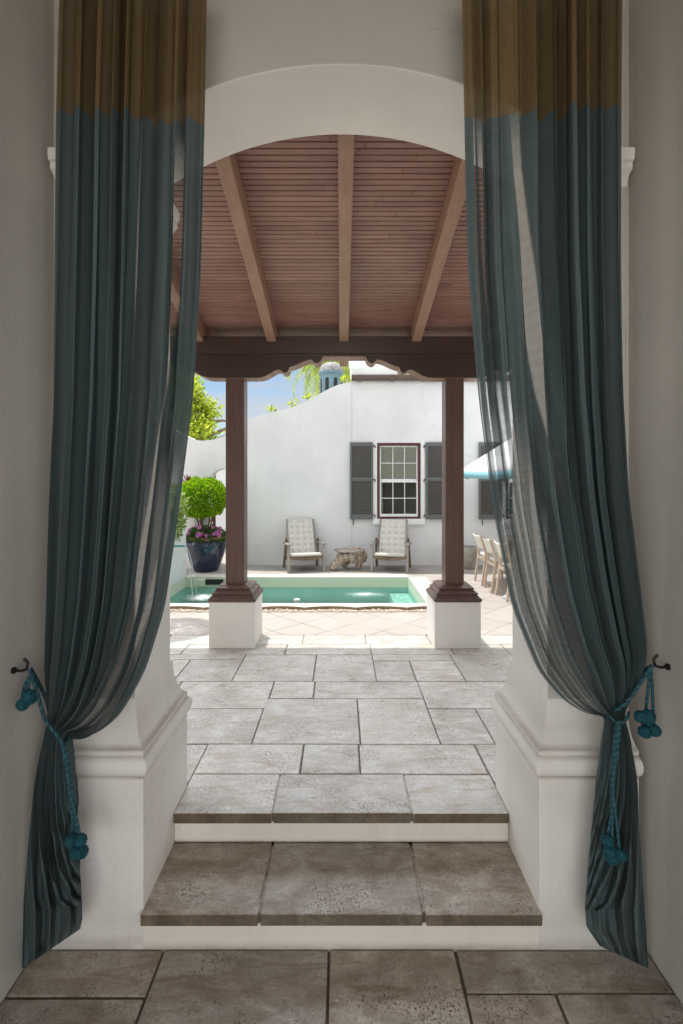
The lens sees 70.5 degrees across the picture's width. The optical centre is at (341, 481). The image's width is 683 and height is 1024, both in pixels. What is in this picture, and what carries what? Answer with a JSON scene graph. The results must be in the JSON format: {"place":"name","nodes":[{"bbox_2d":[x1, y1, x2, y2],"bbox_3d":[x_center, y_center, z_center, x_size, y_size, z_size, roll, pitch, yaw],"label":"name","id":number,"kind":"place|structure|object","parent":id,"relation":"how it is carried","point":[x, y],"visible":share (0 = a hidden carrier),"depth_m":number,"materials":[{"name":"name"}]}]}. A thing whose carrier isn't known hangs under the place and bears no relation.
{"place":"outdoors","nodes":[
{"label":"outdoors","id":0,"kind":"place"},
{"bbox_2d":[22,0,206,968],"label":"curtain","id":1,"kind":"object","parent":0,"point":[130,108],"visible":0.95,"depth_m":1.68,"materials":[{"name":"teal fabric"}]},
{"bbox_2d":[221,550,225,562],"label":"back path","id":2,"kind":"structure","parent":0,"point":[224,559],"depth_m":9.11,"materials":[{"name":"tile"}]},
{"bbox_2d":[216,469,225,530],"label":"back wall","id":3,"kind":"structure","parent":2,"relation":"on","point":[221,518],"depth_m":10.20,"materials":[{"name":"white paint"}]},
{"bbox_2d":[190,364,350,439],"label":"sky","id":4,"kind":"structure","parent":0,"point":[276,391],"materials":[{"name":"blue"}]},
{"bbox_2d":[170,608,426,611],"bbox_3d":[-0.561,1.444,5.400,3.555,0.018,0.128,0,0,0],"label":"pool coping","id":5,"kind":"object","parent":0,"point":[313,610],"depth_m":5.38,"materials":[{"name":"beige stone"}]},
{"bbox_2d":[185,602,411,844],"bbox_3d":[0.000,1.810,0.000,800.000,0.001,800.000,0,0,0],"label":"ground","id":6,"kind":"structure","parent":0,"point":[410,843],"depth_m":7.21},
{"bbox_2d":[188,374,225,440],"bbox_3d":[-3.709,-0.608,12.128,1.938,4.683,1.396,0,0,36],"label":"broadleaf tree","id":7,"kind":"object","parent":6,"relation":"on","point":[201,428],"visible":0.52,"depth_m":11.88,"materials":[{"name":"green plant"}]},
{"bbox_2d":[207,419,225,439],"bbox_3d":[-3.141,-0.092,12.763,0.709,3.651,1.732,0,0,28],"label":"broadleaf tree","id":8,"kind":"object","parent":6,"relation":"on","point":[222,430],"visible":0.02,"depth_m":12.38,"materials":[{"name":"green plant"}]},
{"bbox_2d":[286,361,351,402],"bbox_3d":[-0.508,-1.865,16.522,3.313,7.190,3.260,0,0,9],"label":"palm tree","id":9,"kind":"object","parent":6,"relation":"on","point":[311,368],"visible":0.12,"depth_m":16.71,"materials":[{"name":"green plant"}]},
{"bbox_2d":[318,362,344,392],"bbox_3d":[-0.282,-0.861,14.000,1.200,5.181,1.200,0,0,0],"label":"cupola","id":10,"kind":"object","parent":6,"relation":"on","point":[330,373],"visible":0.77,"depth_m":13.71,"materials":[{"name":"blue paint"}]},
{"bbox_2d":[140,775,541,951],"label":"entrance steps","id":11,"kind":"structure","parent":6,"relation":"on","point":[341,864],"depth_m":1.97,"materials":[{"name":"stone"}]},
{"bbox_2d":[629,0,682,1005],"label":"side wall","id":12,"kind":"structure","parent":6,"relation":"on","point":[656,270],"depth_m":1.72,"materials":[{"name":"paint"}]},
{"bbox_2d":[462,0,648,968],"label":"curtain","id":13,"kind":"object","parent":12,"relation":"hanging from","point":[542,79],"visible":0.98,"depth_m":1.68,"materials":[{"name":"teal fabric"}]},
{"bbox_2d":[652,654,670,669],"bbox_3d":[1.098,0.621,1.663,0.066,0.058,0.022,0,0,-5],"label":"wall hook","id":14,"kind":"object","parent":12,"relation":"attached to","point":[667,666],"depth_m":1.66,"materials":[{"name":"metal"}]},
{"bbox_2d":[600,664,661,865],"bbox_3d":[0.985,0.944,1.623,0.249,0.632,0.128,0,0,-35],"label":"tieback","id":15,"kind":"object","parent":14,"relation":"hanging from","point":[648,727],"visible":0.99,"depth_m":1.60,"materials":[{"name":"teal fabric"}]},
{"bbox_2d":[0,951,682,1023],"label":"room floor","id":16,"kind":"structure","parent":0,"point":[331,987],"depth_m":1.65,"materials":[{"name":"stone"}]},
{"bbox_2d":[0,0,53,1005],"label":"side wall","id":17,"kind":"structure","parent":16,"relation":"on","point":[26,224],"depth_m":1.71,"materials":[{"name":"paint"}]},
{"bbox_2d":[11,658,29,673],"bbox_3d":[-1.098,0.632,1.658,0.066,0.058,0.022,0,0,5],"label":"wall hook","id":18,"kind":"object","parent":17,"relation":"attached to","point":[14,670],"depth_m":1.65,"materials":[{"name":"metal"}]},
{"bbox_2d":[15,667,88,861],"bbox_3d":[-0.976,0.947,1.619,0.265,0.615,0.140,0,0,31],"label":"tieback","id":19,"kind":"object","parent":18,"relation":"hanging from","point":[76,842],"visible":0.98,"depth_m":1.61,"materials":[{"name":"teal fabric"}]},
{"bbox_2d":[47,0,643,950],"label":"arched wall","id":20,"kind":"structure","parent":16,"relation":"on","point":[277,70],"depth_m":1.84,"materials":[{"name":"paint"}]},
{"bbox_2d":[170,635,512,786],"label":"terrace paving","id":21,"kind":"structure","parent":0,"point":[403,705],"depth_m":3.14,"materials":[{"name":"stone"}]},
{"bbox_2d":[208,378,262,648],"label":"porch column","id":22,"kind":"structure","parent":21,"relation":"on","point":[235,609],"depth_m":4.30,"materials":[{"name":"brown wood"}]},
{"bbox_2d":[170,336,485,381],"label":"carved beam","id":23,"kind":"structure","parent":22,"relation":"on","point":[261,358],"depth_m":4.28,"materials":[{"name":"brown wood"}]},
{"bbox_2d":[170,134,487,366],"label":"porch roof","id":24,"kind":"structure","parent":23,"relation":"on","point":[343,237],"depth_m":3.26,"materials":[{"name":"brown wood"}]},
{"bbox_2d":[426,378,481,648],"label":"porch column","id":25,"kind":"structure","parent":21,"relation":"on","point":[454,600],"depth_m":4.30,"materials":[{"name":"brown wood"}]},
{"bbox_2d":[170,563,512,635],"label":"pool deck","id":26,"kind":"structure","parent":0,"point":[496,614],"depth_m":5.18,"materials":[{"name":"stone"}]},
{"bbox_2d":[170,515,185,585],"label":"pool wall","id":27,"kind":"structure","parent":26,"relation":"on","point":[178,569],"depth_m":6.96,"materials":[{"name":"white paint"}]},
{"bbox_2d":[175,489,190,540],"bbox_3d":[-2.511,0.432,6.847,0.682,0.902,0.936,0,0,0],"label":"trailing shrub","id":28,"kind":"object","parent":27,"relation":"on","point":[181,514],"visible":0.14,"depth_m":6.87,"materials":[{"name":"green plant"}]},
{"bbox_2d":[185,546,192,595],"bbox_3d":[-2.123,1.247,6.724,0.156,0.684,0.013,0,0,28],"label":"water jet","id":29,"kind":"object","parent":27,"relation":"attached to","point":[190,570],"visible":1,"depth_m":6.71},
{"bbox_2d":[186,547,196,593],"bbox_3d":[-2.107,1.247,6.776,0.171,0.684,0.014,0,0,-11],"label":"water jet","id":30,"kind":"object","parent":27,"relation":"attached to","point":[193,570],"visible":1,"depth_m":6.78},
{"bbox_2d":[186,491,199,568],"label":"pillar","id":31,"kind":"structure","parent":26,"relation":"on","point":[191,521],"depth_m":8.00,"materials":[{"name":"white paint"}]},
{"bbox_2d":[183,474,198,482],"bbox_3d":[-2.544,-0.033,8.138,0.383,0.244,0.340,0,0,17],"label":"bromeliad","id":32,"kind":"object","parent":31,"relation":"on","point":[188,477],"visible":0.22,"depth_m":8.07,"materials":[{"name":"pink plant"}]},
{"bbox_2d":[186,534,225,572],"bbox_3d":[-2.200,1.171,7.860,0.660,0.558,0.660,0,0,0],"label":"glazed pot","id":33,"kind":"object","parent":26,"relation":"on","point":[206,556],"visible":0.65,"depth_m":7.62,"materials":[{"name":"blue ceramic"}]},
{"bbox_2d":[181,476,225,537],"bbox_3d":[-2.243,0.424,7.870,0.924,1.062,0.898,0,0,0],"label":"topiary","id":34,"kind":"object","parent":33,"relation":"in","point":[216,505],"visible":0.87,"depth_m":7.63,"materials":[{"name":"green plant"}]},
{"bbox_2d":[186,524,225,543],"bbox_3d":[-2.192,0.846,7.855,0.834,0.326,0.829,0,0,0],"label":"flowering plant","id":35,"kind":"object","parent":33,"relation":"in","point":[195,532],"visible":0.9,"depth_m":7.65,"materials":[{"name":"pink plant"}]},
{"bbox_2d":[182,382,351,564],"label":"garden wall","id":36,"kind":"structure","parent":26,"relation":"on","point":[298,461],"depth_m":8.35,"materials":[{"name":"white paint"}]},
{"bbox_2d":[266,405,276,411],"bbox_3d":[-1.265,-0.996,8.751,0.204,0.798,0.177,0,0,43],"label":"creeper","id":37,"kind":"object","parent":36,"relation":"attached to","point":[272,408],"visible":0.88,"depth_m":8.74,"materials":[{"name":"green plant"}]},
{"bbox_2d":[287,399,296,407],"bbox_3d":[-0.885,-1.096,8.740,0.218,0.812,0.197,0,0,0],"label":"creeper","id":38,"kind":"object","parent":36,"relation":"attached to","point":[289,403],"visible":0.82,"depth_m":8.73,"materials":[{"name":"green plant"}]},
{"bbox_2d":[302,392,313,399],"bbox_3d":[-0.607,-1.216,8.736,0.182,0.810,0.209,0,0,-35],"label":"creeper","id":39,"kind":"object","parent":36,"relation":"attached to","point":[307,395],"visible":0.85,"depth_m":8.72,"materials":[{"name":"green plant"}]},
{"bbox_2d":[170,574,430,609],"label":"swimming pool","id":40,"kind":"structure","parent":26,"relation":"in","point":[413,586],"depth_m":7.23,"materials":[{"name":"paint"}]},
{"bbox_2d":[170,587,416,604],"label":"pool water","id":41,"kind":"structure","parent":40,"relation":"in","point":[201,597],"depth_m":6.72,"materials":[{"name":"teal liquid"}]},
{"bbox_2d":[283,519,325,572],"bbox_3d":[-0.630,1.050,7.979,0.632,0.815,0.642,0,0,-15],"label":"lounge chair","id":42,"kind":"object","parent":26,"relation":"on","point":[303,543],"visible":1,"depth_m":8.07,"materials":[{"name":"white fabric"}]},
{"bbox_2d":[330,547,366,570],"bbox_3d":[0.122,1.259,7.938,0.617,0.378,0.399,0,0,0],"label":"driftwood stump","id":43,"kind":"object","parent":26,"relation":"on","point":[345,557],"visible":1,"depth_m":7.80,"materials":[{"name":"brown wood"}]},
{"bbox_2d":[370,519,411,572],"bbox_3d":[0.830,1.050,7.962,0.632,0.815,0.642,0,0,13],"label":"lounge chair","id":44,"kind":"object","parent":26,"relation":"on","point":[391,542],"visible":1,"depth_m":8.06,"materials":[{"name":"white fabric"}]},
{"bbox_2d":[349,361,512,564],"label":"white house","id":45,"kind":"structure","parent":26,"relation":"on","point":[396,458],"depth_m":8.35,"materials":[{"name":"paint"}]},
{"bbox_2d":[339,374,349,382],"bbox_3d":[0.056,-1.552,8.749,0.195,0.816,0.163,0,0,0],"label":"creeper","id":46,"kind":"object","parent":45,"relation":"attached to","point":[342,378],"visible":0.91,"depth_m":8.74,"materials":[{"name":"green plant"}]},
{"bbox_2d":[373,442,424,523],"bbox_3d":[0.995,0.034,8.450,0.892,1.418,0.289,0,0,0],"label":"window","id":47,"kind":"structure","parent":45,"relation":"in","point":[392,462],"depth_m":8.35,"materials":[{"name":"white paint"}]},
{"bbox_2d":[464,545,476,568],"bbox_3d":[2.099,1.271,8.080,0.383,0.358,0.385,0,0,0],"label":"stone planter","id":48,"kind":"object","parent":26,"relation":"on","point":[470,555],"visible":0.56,"depth_m":7.91,"materials":[{"name":"stone"}]},
{"bbox_2d":[464,437,512,478],"bbox_3d":[2.930,0.255,6.720,2.372,2.390,2.372,0,0,-24],"label":"parasol","id":49,"kind":"object","parent":26,"relation":"on","point":[477,469],"visible":0.09,"depth_m":6.49,"materials":[{"name":"white fabric"}]},
{"bbox_2d":[473,532,504,585],"bbox_3d":[2.134,1.099,6.885,0.471,0.704,0.380,0,0,0],"label":"patio chair","id":50,"kind":"object","parent":26,"relation":"on","point":[479,541],"visible":0.7,"depth_m":6.80,"materials":[{"name":"brown wood"}]},
{"bbox_2d":[482,536,512,592],"bbox_3d":[2.134,1.099,6.434,0.471,0.704,0.380,0,0,2],"label":"patio chair","id":51,"kind":"object","parent":26,"relation":"on","point":[494,560],"visible":0.59,"depth_m":6.33,"materials":[{"name":"wood"}]},
{"bbox_2d":[493,540,512,601],"bbox_3d":[2.164,1.099,5.994,0.471,0.704,0.380,0,0,-3],"label":"patio chair","id":52,"kind":"object","parent":26,"relation":"on","point":[500,566],"visible":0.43,"depth_m":6.12,"materials":[{"name":"wood"}]}
]}

